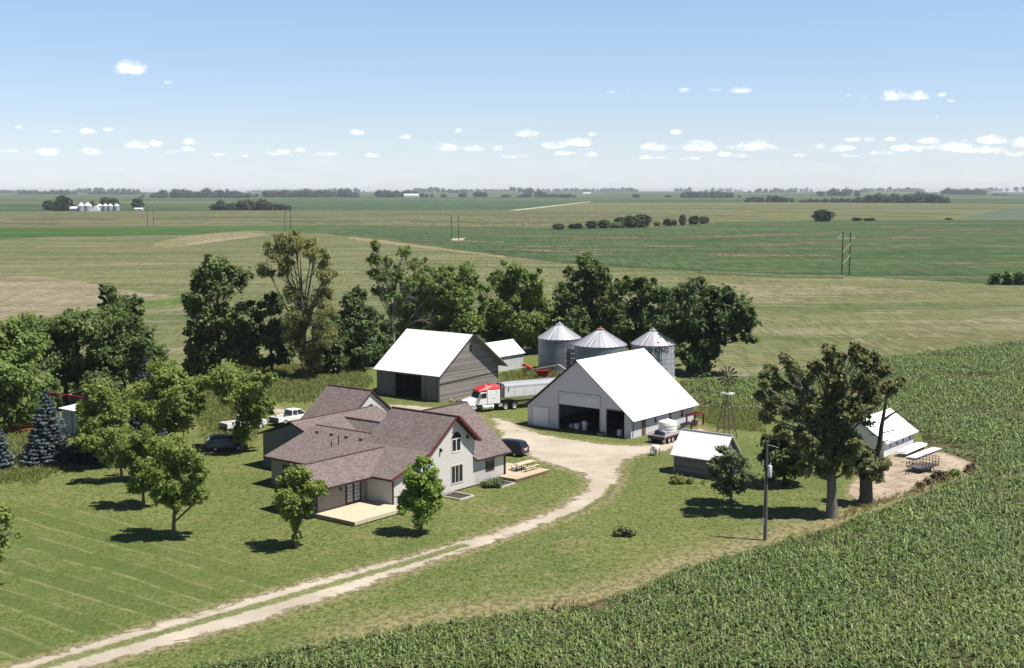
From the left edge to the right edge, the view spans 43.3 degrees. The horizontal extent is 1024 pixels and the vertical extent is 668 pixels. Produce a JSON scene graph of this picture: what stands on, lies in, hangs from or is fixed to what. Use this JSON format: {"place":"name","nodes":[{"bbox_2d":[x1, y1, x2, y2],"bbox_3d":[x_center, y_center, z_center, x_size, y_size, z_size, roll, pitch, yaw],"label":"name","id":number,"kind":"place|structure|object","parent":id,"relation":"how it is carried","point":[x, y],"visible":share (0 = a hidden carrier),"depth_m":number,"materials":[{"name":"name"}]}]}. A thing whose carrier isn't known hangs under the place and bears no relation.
{"place":"outdoors","nodes":[
{"label":"outdoors","id":0,"kind":"place"},
{"bbox_2d":[0,227,323,237],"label":"bright green strip","id":1,"kind":"object","parent":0,"point":[6,233],"visible":0.96,"depth_m":972.64,"materials":[{"name":"green plant"}]},
{"bbox_2d":[9,405,704,667],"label":"driveway","id":2,"kind":"structure","parent":0,"point":[598,464],"depth_m":100.50,"materials":[{"name":"beige gravel"}]},
{"bbox_2d":[501,438,529,456],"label":"suv","id":3,"kind":"object","parent":2,"relation":"on","point":[516,447],"visible":0.5,"depth_m":146.11,"materials":[{"name":"blue paint"}]},
{"bbox_2d":[648,422,692,443],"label":"flatbed trailer","id":4,"kind":"object","parent":2,"relation":"on","point":[654,435],"visible":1,"depth_m":154.17,"materials":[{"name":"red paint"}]},
{"bbox_2d":[658,418,676,434],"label":"water tank","id":5,"kind":"object","parent":4,"relation":"on","point":[666,426],"visible":0.98,"depth_m":154.45,"materials":[{"name":"white paint"}]},
{"bbox_2d":[0,210,729,228],"bbox_3d":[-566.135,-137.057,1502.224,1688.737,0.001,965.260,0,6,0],"label":"strip field","id":6,"kind":"structure","parent":0,"point":[131,218],"depth_m":1390.52,"materials":[{"name":"green plant"}]},
{"bbox_2d":[257,200,584,209],"bbox_3d":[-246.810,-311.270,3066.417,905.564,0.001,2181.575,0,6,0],"label":"green field","id":7,"kind":"structure","parent":0,"point":[406,204],"depth_m":2776.86,"materials":[{"name":"green plant"}]},
{"bbox_2d":[347,236,505,257],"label":"tan headland","id":8,"kind":"structure","parent":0,"point":[401,244],"depth_m":707.25,"materials":[{"name":"beige soil"}]},
{"bbox_2d":[373,329,507,402],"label":"weathered barn","id":9,"kind":"structure","parent":0,"point":[437,366],"depth_m":188.65,"materials":[{"name":"white metal"}]},
{"bbox_2d":[377,370,394,395],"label":"sliding door","id":10,"kind":"structure","parent":9,"relation":"in","point":[385,380],"depth_m":189.49,"materials":[{"name":"grey metal"}]},
{"bbox_2d":[421,376,438,401],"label":"sliding door","id":11,"kind":"structure","parent":9,"relation":"in","point":[429,385],"depth_m":184.20,"materials":[{"name":"grey metal"}]},
{"bbox_2d":[0,355,978,667],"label":"lawn","id":12,"kind":"structure","parent":0,"point":[96,555],"depth_m":109.58,"materials":[{"name":"green plant"}]},
{"bbox_2d":[0,426,16,470],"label":"spruce tree","id":13,"kind":"object","parent":12,"relation":"on","point":[6,458],"visible":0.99,"depth_m":139.29,"materials":[{"name":"green plant"}]},
{"bbox_2d":[0,503,24,562],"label":"tree","id":14,"kind":"object","parent":12,"relation":"on","point":[6,515],"visible":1,"depth_m":96.59,"materials":[{"name":"green plant"}]},
{"bbox_2d":[14,388,77,469],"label":"spruce tree","id":15,"kind":"object","parent":12,"relation":"on","point":[53,448],"visible":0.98,"depth_m":141.44,"materials":[{"name":"green plant"}]},
{"bbox_2d":[58,404,78,435],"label":"metal shed","id":16,"kind":"structure","parent":12,"relation":"on","point":[68,413],"depth_m":158.51,"materials":[{"name":"white"}]},
{"bbox_2d":[72,373,116,464],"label":"spruce tree","id":17,"kind":"object","parent":12,"relation":"on","point":[87,458],"visible":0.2,"depth_m":142.84,"materials":[{"name":"green plant"}]},
{"bbox_2d":[63,365,131,403],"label":"tree","id":18,"kind":"object","parent":12,"relation":"on","point":[79,391],"visible":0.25,"depth_m":176.10,"materials":[{"name":"green plant"}]},
{"bbox_2d":[70,376,133,468],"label":"tree","id":19,"kind":"object","parent":12,"relation":"on","point":[112,409],"visible":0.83,"depth_m":138.59,"materials":[{"name":"green plant"}]},
{"bbox_2d":[82,423,154,480],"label":"tree","id":20,"kind":"object","parent":12,"relation":"on","point":[93,441],"visible":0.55,"depth_m":132.09,"materials":[{"name":"green plant"}]},
{"bbox_2d":[114,423,165,507],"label":"tree","id":21,"kind":"object","parent":12,"relation":"on","point":[141,445],"visible":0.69,"depth_m":121.33,"materials":[{"name":"green plant"}]},
{"bbox_2d":[125,356,167,436],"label":"spruce tree","id":22,"kind":"object","parent":12,"relation":"on","point":[138,378],"visible":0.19,"depth_m":158.30,"materials":[{"name":"green plant"}]},
{"bbox_2d":[124,357,209,436],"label":"tree","id":23,"kind":"object","parent":12,"relation":"on","point":[157,412],"visible":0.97,"depth_m":147.06,"materials":[{"name":"green plant"}]},
{"bbox_2d":[134,433,212,538],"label":"tree","id":24,"kind":"object","parent":12,"relation":"on","point":[169,490],"visible":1,"depth_m":110.36,"materials":[{"name":"green plant"}]},
{"bbox_2d":[205,434,245,451],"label":"parked car","id":25,"kind":"object","parent":12,"relation":"on","point":[214,442],"visible":0.95,"depth_m":149.13,"materials":[{"name":"metal"}]},
{"bbox_2d":[199,357,280,451],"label":"tree","id":26,"kind":"object","parent":12,"relation":"on","point":[244,395],"visible":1,"depth_m":146.91,"materials":[{"name":"green plant"}]},
{"bbox_2d":[268,408,304,423],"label":"pickup truck","id":27,"kind":"object","parent":12,"relation":"on","point":[289,414],"visible":0.69,"depth_m":166.41,"materials":[{"name":"white paint"}]},
{"bbox_2d":[270,464,328,548],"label":"tree","id":28,"kind":"object","parent":12,"relation":"on","point":[289,498],"visible":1,"depth_m":107.83,"materials":[{"name":"green plant"}]},
{"bbox_2d":[315,500,397,526],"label":"wooden deck","id":29,"kind":"structure","parent":12,"relation":"on","point":[361,512],"depth_m":119.03,"materials":[{"name":"wood"}]},
{"bbox_2d":[257,384,511,517],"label":"farm house","id":30,"kind":"structure","parent":12,"relation":"on","point":[349,445],"depth_m":130.31,"materials":[{"name":"brown"}]},
{"bbox_2d":[345,482,360,504],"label":"french door","id":31,"kind":"structure","parent":30,"relation":"in","point":[352,491],"depth_m":122.36,"materials":[{"name":"white glass"}]},
{"bbox_2d":[451,463,462,484],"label":"window","id":32,"kind":"structure","parent":30,"relation":"in","point":[456,470],"depth_m":129.22,"materials":[{"name":"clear glass"}]},
{"bbox_2d":[395,453,447,533],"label":"tree","id":33,"kind":"object","parent":12,"relation":"on","point":[417,500],"visible":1,"depth_m":112.17,"materials":[{"name":"green plant"}]},
{"bbox_2d":[442,491,474,500],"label":"window well","id":34,"kind":"object","parent":12,"relation":"on","point":[455,495],"depth_m":127.14,"materials":[{"name":"white concrete"}]},
{"bbox_2d":[460,383,517,410],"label":"semi truck","id":35,"kind":"object","parent":12,"relation":"on","point":[486,396],"visible":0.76,"depth_m":175.88,"materials":[{"name":"metal"}]},
{"bbox_2d":[477,476,505,487],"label":"shrub","id":36,"kind":"object","parent":12,"relation":"on","point":[494,482],"visible":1,"depth_m":130.76,"materials":[{"name":"green plant"}]},
{"bbox_2d":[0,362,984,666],"bbox_3d":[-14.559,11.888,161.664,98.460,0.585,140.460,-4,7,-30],"label":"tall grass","id":37,"kind":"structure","parent":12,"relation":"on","point":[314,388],"depth_m":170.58,"materials":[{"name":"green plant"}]},
{"bbox_2d":[486,339,524,371],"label":"white shed","id":38,"kind":"structure","parent":12,"relation":"on","point":[510,352],"depth_m":217.12,"materials":[{"name":"metal"}]},
{"bbox_2d":[499,463,549,482],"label":"wooden deck","id":39,"kind":"structure","parent":12,"relation":"on","point":[512,474],"depth_m":136.01,"materials":[{"name":"beige wood"}]},
{"bbox_2d":[496,377,555,402],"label":"grain trailer","id":40,"kind":"object","parent":12,"relation":"on","point":[519,390],"visible":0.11,"depth_m":178.12,"materials":[{"name":"metal"}]},
{"bbox_2d":[522,363,565,378],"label":"grain auger","id":41,"kind":"object","parent":12,"relation":"on","point":[543,373],"visible":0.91,"depth_m":206.10,"materials":[{"name":"metal"}]},
{"bbox_2d":[538,321,580,372],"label":"grain bin","id":42,"kind":"object","parent":12,"relation":"on","point":[556,342],"visible":0.97,"depth_m":213.32,"materials":[{"name":"metal"}]},
{"bbox_2d":[574,326,626,360],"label":"grain bin","id":43,"kind":"object","parent":12,"relation":"on","point":[600,341],"visible":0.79,"depth_m":204.32,"materials":[{"name":"metal"}]},
{"bbox_2d":[524,348,698,438],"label":"machine shed","id":44,"kind":"structure","parent":12,"relation":"on","point":[631,394],"depth_m":163.19,"materials":[{"name":"white metal"}]},
{"bbox_2d":[533,407,547,426],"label":"side door","id":45,"kind":"structure","parent":44,"relation":"in","point":[540,415],"depth_m":164.79,"materials":[{"name":"white metal"}]},
{"bbox_2d":[559,392,599,408],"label":"overhead door","id":46,"kind":"structure","parent":44,"relation":"in","point":[572,399],"depth_m":160.86,"materials":[{"name":"white metal"}]},
{"bbox_2d":[631,327,675,378],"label":"grain bin","id":47,"kind":"object","parent":12,"relation":"on","point":[656,345],"visible":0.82,"depth_m":205.43,"materials":[{"name":"metal"}]},
{"bbox_2d":[670,428,741,479],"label":"shed","id":48,"kind":"structure","parent":12,"relation":"on","point":[693,452],"depth_m":136.38,"materials":[{"name":"white metal"}]},
{"bbox_2d":[716,366,747,438],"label":"windmill","id":49,"kind":"object","parent":12,"relation":"on","point":[726,392],"visible":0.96,"depth_m":155.71},
{"bbox_2d":[706,444,759,504],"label":"tree","id":50,"kind":"object","parent":12,"relation":"on","point":[721,468],"visible":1,"depth_m":122.81,"materials":[{"name":"green plant"}]},
{"bbox_2d":[762,440,778,540],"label":"utility pole","id":51,"kind":"object","parent":12,"relation":"on","point":[768,470],"visible":1,"depth_m":110.64,"materials":[{"name":"brown wood"}]},
{"bbox_2d":[755,421,813,485],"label":"tree","id":52,"kind":"object","parent":12,"relation":"on","point":[782,460],"visible":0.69,"depth_m":130.00,"materials":[{"name":"green plant"}]},
{"bbox_2d":[752,340,907,518],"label":"tree","id":53,"kind":"object","parent":12,"relation":"on","point":[826,448],"visible":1,"depth_m":117.17,"materials":[{"name":"green plant"}]},
{"bbox_2d":[843,379,905,506],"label":"tree","id":54,"kind":"object","parent":12,"relation":"on","point":[870,464],"visible":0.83,"depth_m":122.96,"materials":[{"name":"green plant"}]},
{"bbox_2d":[851,408,918,456],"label":"white outbuilding","id":55,"kind":"structure","parent":12,"relation":"on","point":[905,436],"depth_m":148.82,"materials":[{"name":"white metal"}]},
{"bbox_2d":[0,230,1023,379],"bbox_3d":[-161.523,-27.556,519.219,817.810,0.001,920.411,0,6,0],"label":"stubble field","id":56,"kind":"structure","parent":0,"point":[801,331],"depth_m":414.86,"materials":[{"name":"plant"}]},
{"bbox_2d":[0,308,53,432],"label":"tree","id":57,"kind":"object","parent":56,"relation":"on","point":[20,344],"visible":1,"depth_m":159.07,"materials":[{"name":"green plant"}]},
{"bbox_2d":[28,329,65,413],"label":"tree","id":58,"kind":"object","parent":56,"relation":"on","point":[51,364],"visible":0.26,"depth_m":173.37,"materials":[{"name":"green plant"}]},
{"bbox_2d":[35,307,119,406],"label":"tree","id":59,"kind":"object","parent":56,"relation":"on","point":[65,330],"visible":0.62,"depth_m":176.90,"materials":[{"name":"green plant"}]},
{"bbox_2d":[0,276,174,322],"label":"soil patch","id":60,"kind":"object","parent":56,"relation":"on","point":[45,296],"visible":0.84,"depth_m":371.16,"materials":[{"name":"beige soil"}]},
{"bbox_2d":[1,297,181,340],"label":"grassed waterway","id":61,"kind":"object","parent":56,"relation":"on","point":[149,304],"visible":0.23,"depth_m":341.75,"materials":[{"name":"green plant"}]},
{"bbox_2d":[96,283,146,333],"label":"tree","id":62,"kind":"object","parent":56,"relation":"on","point":[113,295],"visible":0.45,"depth_m":201.21,"materials":[{"name":"green plant"}]},
{"bbox_2d":[74,300,171,388],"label":"tree","id":63,"kind":"object","parent":56,"relation":"on","point":[136,344],"visible":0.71,"depth_m":180.83,"materials":[{"name":"green plant"}]},
{"bbox_2d":[180,317,216,375],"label":"tree","id":64,"kind":"object","parent":56,"relation":"on","point":[197,363],"visible":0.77,"depth_m":209.14,"materials":[{"name":"green plant"}]},
{"bbox_2d":[151,232,265,247],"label":"stubble band","id":65,"kind":"object","parent":56,"relation":"on","point":[179,242],"visible":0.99,"depth_m":811.42,"materials":[{"name":"beige plant"}]},
{"bbox_2d":[179,253,260,372],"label":"tree","id":66,"kind":"object","parent":56,"relation":"on","point":[217,319],"visible":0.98,"depth_m":208.08,"materials":[{"name":"green plant"}]},
{"bbox_2d":[242,291,296,372],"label":"tree","id":67,"kind":"object","parent":56,"relation":"on","point":[268,335],"visible":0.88,"depth_m":209.18,"materials":[{"name":"green plant"}]},
{"bbox_2d":[254,228,345,378],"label":"tree","id":68,"kind":"object","parent":56,"relation":"on","point":[288,244],"visible":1,"depth_m":203.76,"materials":[{"name":"green plant"}]},
{"bbox_2d":[306,319,354,374],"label":"tree","id":69,"kind":"object","parent":56,"relation":"on","point":[335,355],"visible":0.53,"depth_m":210.25,"materials":[{"name":"green plant"}]},
{"bbox_2d":[332,284,384,369],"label":"tree","id":70,"kind":"object","parent":56,"relation":"on","point":[363,348],"visible":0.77,"depth_m":214.82,"materials":[{"name":"green plant"}]},
{"bbox_2d":[364,320,396,365],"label":"tree","id":71,"kind":"object","parent":56,"relation":"on","point":[379,339],"visible":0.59,"depth_m":220.38,"materials":[{"name":"green plant"}]},
{"bbox_2d":[357,239,444,341],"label":"tree","id":72,"kind":"object","parent":56,"relation":"on","point":[401,297],"visible":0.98,"depth_m":230.30,"materials":[{"name":"green plant"}]},
{"bbox_2d":[378,285,442,340],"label":"tree","id":73,"kind":"object","parent":56,"relation":"on","point":[400,329],"visible":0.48,"depth_m":234.25,"materials":[{"name":"green plant"}]},
{"bbox_2d":[412,260,491,342],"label":"tree","id":74,"kind":"object","parent":56,"relation":"on","point":[454,315],"visible":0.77,"depth_m":234.15,"materials":[{"name":"green plant"}]},
{"bbox_2d":[472,304,508,342],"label":"tree","id":75,"kind":"object","parent":56,"relation":"on","point":[493,334],"visible":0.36,"depth_m":242.25,"materials":[{"name":"green plant"}]},
{"bbox_2d":[479,259,560,350],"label":"tree","id":76,"kind":"object","parent":56,"relation":"on","point":[521,328],"visible":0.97,"depth_m":235.85,"materials":[{"name":"green plant"}]},
{"bbox_2d":[531,304,562,349],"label":"tree","id":77,"kind":"object","parent":56,"relation":"on","point":[554,316],"visible":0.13,"depth_m":241.08,"materials":[{"name":"green plant"}]},
{"bbox_2d":[551,252,614,338],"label":"tree","id":78,"kind":"object","parent":56,"relation":"on","point":[580,315],"visible":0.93,"depth_m":239.72,"materials":[{"name":"green plant"}]},
{"bbox_2d":[589,300,633,350],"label":"tree","id":79,"kind":"object","parent":56,"relation":"on","point":[608,312],"visible":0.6,"depth_m":234.63,"materials":[{"name":"green plant"}]},
{"bbox_2d":[602,274,660,350],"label":"tree","id":80,"kind":"object","parent":56,"relation":"on","point":[643,286],"visible":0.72,"depth_m":235.38,"materials":[{"name":"green plant"}]},
{"bbox_2d":[643,285,686,357],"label":"tree","id":81,"kind":"object","parent":56,"relation":"on","point":[661,295],"visible":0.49,"depth_m":221.49,"materials":[{"name":"green plant"}]},
{"bbox_2d":[661,274,761,378],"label":"tree","id":82,"kind":"object","parent":56,"relation":"on","point":[696,326],"visible":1,"depth_m":208.06,"materials":[{"name":"green plant"}]},
{"bbox_2d":[671,276,928,303],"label":"stubble patch","id":83,"kind":"object","parent":56,"relation":"on","point":[765,291],"visible":0.81,"depth_m":385.73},
{"bbox_2d":[853,315,1023,352],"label":"stubble patch","id":84,"kind":"object","parent":56,"relation":"on","point":[928,336],"visible":0.9,"depth_m":270.56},
{"bbox_2d":[0,220,1023,283],"bbox_3d":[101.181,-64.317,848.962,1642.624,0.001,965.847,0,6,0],"label":"bean field","id":85,"kind":"structure","parent":0,"point":[876,257],"depth_m":721.07,"materials":[{"name":"green plant"}]},
{"bbox_2d":[987,269,1023,284],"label":"field bush","id":86,"kind":"object","parent":85,"relation":"on","point":[1009,278],"visible":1,"depth_m":412.98,"materials":[{"name":"green plant"}]},
{"bbox_2d":[0,191,1023,285],"bbox_3d":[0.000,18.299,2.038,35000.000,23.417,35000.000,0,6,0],"label":"ground","id":87,"kind":"structure","parent":0,"point":[169,203],"depth_m":4740.39,"materials":[{"name":"green plant"}]},
{"bbox_2d":[18,189,76,194],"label":"distant wood","id":88,"kind":"object","parent":87,"relation":"on","point":[60,192],"visible":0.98,"depth_m":7719.38,"materials":[{"name":"green plant"}]},
{"bbox_2d":[51,194,72,210],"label":"tree","id":89,"kind":"object","parent":87,"relation":"on","point":[62,203],"visible":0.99,"depth_m":1916.90,"materials":[{"name":"green plant"}]},
{"bbox_2d":[71,187,145,193],"bbox_3d":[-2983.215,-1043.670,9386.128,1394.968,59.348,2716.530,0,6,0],"label":"distant wood","id":90,"kind":"object","parent":87,"relation":"on","point":[84,190],"visible":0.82,"depth_m":9353.75,"materials":[{"name":"green plant"}]},
{"bbox_2d":[140,187,251,197],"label":"distant wood","id":91,"kind":"object","parent":87,"relation":"on","point":[185,193],"visible":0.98,"depth_m":5127.04,"materials":[{"name":"green plant"}]},
{"bbox_2d":[208,199,292,209],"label":"distant wood","id":92,"kind":"object","parent":87,"relation":"on","point":[242,204],"visible":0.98,"depth_m":1979.61,"materials":[{"name":"green plant"}]},
{"bbox_2d":[251,187,359,196],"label":"distant wood","id":93,"kind":"object","parent":87,"relation":"on","point":[307,192],"visible":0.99,"depth_m":5478.51,"materials":[{"name":"green plant"}]},
{"bbox_2d":[373,189,428,196],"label":"distant wood","id":94,"kind":"object","parent":87,"relation":"on","point":[387,193],"visible":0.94,"depth_m":5502.01,"materials":[{"name":"green plant"}]},
{"bbox_2d":[680,190,733,197],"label":"distant wood","id":95,"kind":"object","parent":87,"relation":"on","point":[707,194],"visible":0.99,"depth_m":5148.05,"materials":[{"name":"green plant"}]},
{"bbox_2d":[744,195,793,201],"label":"distant wood","id":96,"kind":"object","parent":87,"relation":"on","point":[771,199],"visible":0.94,"depth_m":3314.96,"materials":[{"name":"green plant"}]},
{"bbox_2d":[810,209,834,220],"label":"tree","id":97,"kind":"object","parent":87,"relation":"on","point":[825,214],"visible":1,"depth_m":1258.94,"materials":[{"name":"green plant"}]},
{"bbox_2d":[799,198,857,202],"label":"distant wood","id":98,"kind":"object","parent":87,"relation":"on","point":[834,200],"visible":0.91,"depth_m":3235.92,"materials":[{"name":"green plant"}]},
{"bbox_2d":[816,187,859,195],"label":"distant wood","id":99,"kind":"object","parent":87,"relation":"on","point":[835,192],"visible":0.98,"depth_m":5943.11,"materials":[{"name":"green plant"}]},
{"bbox_2d":[854,191,950,202],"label":"distant wood","id":100,"kind":"object","parent":87,"relation":"on","point":[918,197],"visible":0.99,"depth_m":3157.28,"materials":[{"name":"green plant"}]},
{"bbox_2d":[940,187,987,194],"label":"distant wood","id":101,"kind":"object","parent":87,"relation":"on","point":[950,191],"visible":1,"depth_m":6908.78,"materials":[{"name":"green plant"}]},
{"bbox_2d":[0,0,1023,191],"label":"sky","id":102,"kind":"structure","parent":0,"point":[145,95],"materials":[{"name":"blue"}]},
{"bbox_2d":[329,233,703,270],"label":"ditch","id":103,"kind":"object","parent":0,"point":[509,255],"visible":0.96,"depth_m":598.28,"materials":[{"name":"green plant"}]},
{"bbox_2d":[188,338,1023,667],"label":"corn field","id":104,"kind":"structure","parent":0,"point":[926,438],"depth_m":93.95,"materials":[{"name":"plant"}]},
{"bbox_2d":[514,202,1023,221],"bbox_3d":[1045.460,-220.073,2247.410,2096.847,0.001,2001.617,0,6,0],"label":"terraced field","id":105,"kind":"structure","parent":0,"point":[739,213],"depth_m":2046.33,"materials":[{"name":"green plant"}]},
{"bbox_2d":[697,271,843,277],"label":"field headland","id":106,"kind":"structure","parent":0,"point":[742,274],"depth_m":457.86,"materials":[{"name":"green plant"}]},
{"bbox_2d":[847,448,970,500],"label":"dirt patch","id":107,"kind":"object","parent":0,"point":[897,476],"visible":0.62,"depth_m":137.43,"materials":[{"name":"beige soil"}]},
{"bbox_2d":[906,453,938,473],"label":"utility trailer","id":108,"kind":"object","parent":107,"relation":"on","point":[920,465],"visible":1,"depth_m":138.70,"materials":[{"name":"metal"}]},
{"bbox_2d":[959,206,1023,219],"bbox_3d":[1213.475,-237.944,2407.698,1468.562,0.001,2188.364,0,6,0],"label":"grey green field","id":109,"kind":"structure","parent":0,"point":[1010,214],"depth_m":1554.64,"materials":[{"name":"plant"}]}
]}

